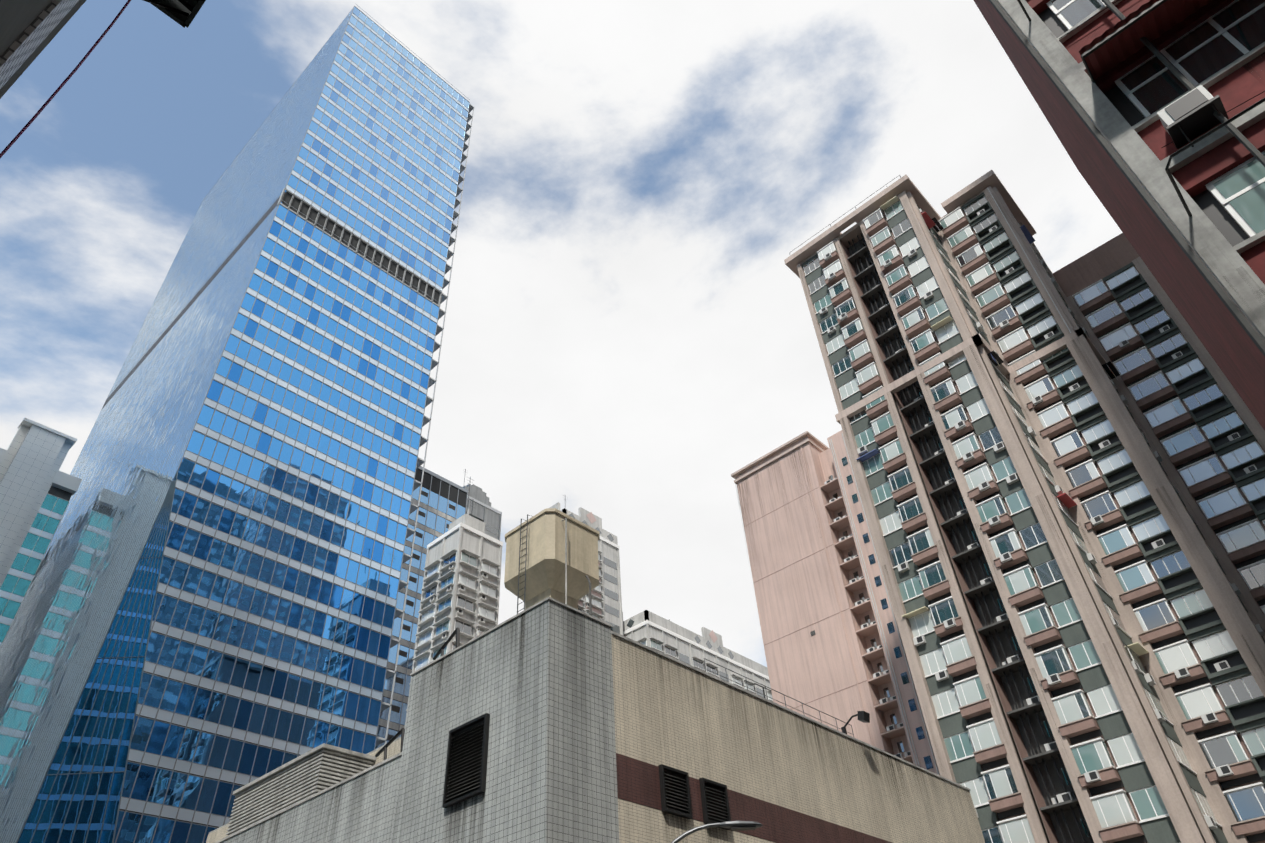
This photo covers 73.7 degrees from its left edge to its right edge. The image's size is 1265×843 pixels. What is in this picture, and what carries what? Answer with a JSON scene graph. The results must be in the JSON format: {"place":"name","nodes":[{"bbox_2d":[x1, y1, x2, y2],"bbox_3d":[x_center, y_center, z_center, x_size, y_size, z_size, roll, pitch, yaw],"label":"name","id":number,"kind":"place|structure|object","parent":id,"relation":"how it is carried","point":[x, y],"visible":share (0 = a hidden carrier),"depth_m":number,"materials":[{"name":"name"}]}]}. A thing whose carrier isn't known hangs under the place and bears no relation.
{"place":"outdoors","nodes":[
{"label":"outdoors","id":0,"kind":"place"},
{"bbox_2d":[405,508,502,725],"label":"white tower","id":1,"kind":"structure","parent":0,"point":[460,589],"depth_m":97.45,"materials":[{"name":"concrete"}]},
{"bbox_2d":[464,469,669,620],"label":"roof aerials","id":2,"kind":"object","parent":1,"relation":"on","point":[472,502],"visible":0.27,"depth_m":109.70,"materials":[{"name":"grey metal"}]},
{"bbox_2d":[463,484,501,540],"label":"building","id":3,"kind":"structure","parent":0,"point":[486,513],"depth_m":161.64,"materials":[{"name":"concrete"}]},
{"bbox_2d":[0,0,1122,666],"label":"sky","id":4,"kind":"structure","parent":0,"point":[628,329],"materials":[{"name":"white"}]},
{"label":"ground","id":5,"kind":"structure","parent":0,"visible":0},
{"bbox_2d":[0,418,81,647],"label":"office block","id":6,"kind":"structure","parent":5,"relation":"on","point":[38,489],"depth_m":118.11,"materials":[{"name":"white"}]},
{"bbox_2d":[0,0,205,157],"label":"dark building","id":7,"kind":"structure","parent":5,"relation":"on","point":[30,30],"depth_m":5.16,"materials":[{"name":"black tile"}]},
{"bbox_2d":[0,4,473,842],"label":"glass office tower","id":8,"kind":"structure","parent":5,"relation":"on","point":[202,626],"depth_m":104.40,"materials":[{"name":"blue glass"}]},
{"bbox_2d":[375,466,467,748],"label":"glass block","id":9,"kind":"structure","parent":5,"relation":"on","point":[443,504],"depth_m":115.27,"materials":[{"name":"blue glass"}]},
{"bbox_2d":[550,502,622,634],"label":"building","id":10,"kind":"structure","parent":5,"relation":"on","point":[606,600],"depth_m":136.86,"materials":[{"name":"white concrete"}]},
{"bbox_2d":[622,610,772,701],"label":"building","id":11,"kind":"structure","parent":5,"relation":"on","point":[664,636],"depth_m":138.44,"materials":[{"name":"white concrete"}]},
{"bbox_2d":[784,170,1264,842],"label":"residential tower","id":12,"kind":"structure","parent":5,"relation":"on","point":[1114,420],"depth_m":60.89,"materials":[{"name":"concrete"}]},
{"bbox_2d":[789,176,900,253],"bbox_3d":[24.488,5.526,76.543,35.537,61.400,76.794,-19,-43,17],"label":"rooftop railing","id":13,"kind":"object","parent":12,"relation":"on","point":[846,212],"visible":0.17,"depth_m":86.37,"materials":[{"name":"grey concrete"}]},
{"bbox_2d":[974,0,1264,430],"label":"red tenement","id":14,"kind":"structure","parent":5,"relation":"on","point":[1153,111],"depth_m":13.13,"materials":[{"name":"paint"}]},
{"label":"pavement","id":15,"kind":"structure","parent":0,"visible":0},
{"bbox_2d":[671,821,762,842],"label":"street lamp","id":16,"kind":"object","parent":15,"relation":"on","point":[741,825],"visible":1,"depth_m":20.56,"materials":[{"name":"grey metal"}]},
{"bbox_2d":[731,430,939,774],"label":"building","id":17,"kind":"structure","parent":15,"relation":"on","point":[832,642],"depth_m":100.50,"materials":[{"name":"concrete"}]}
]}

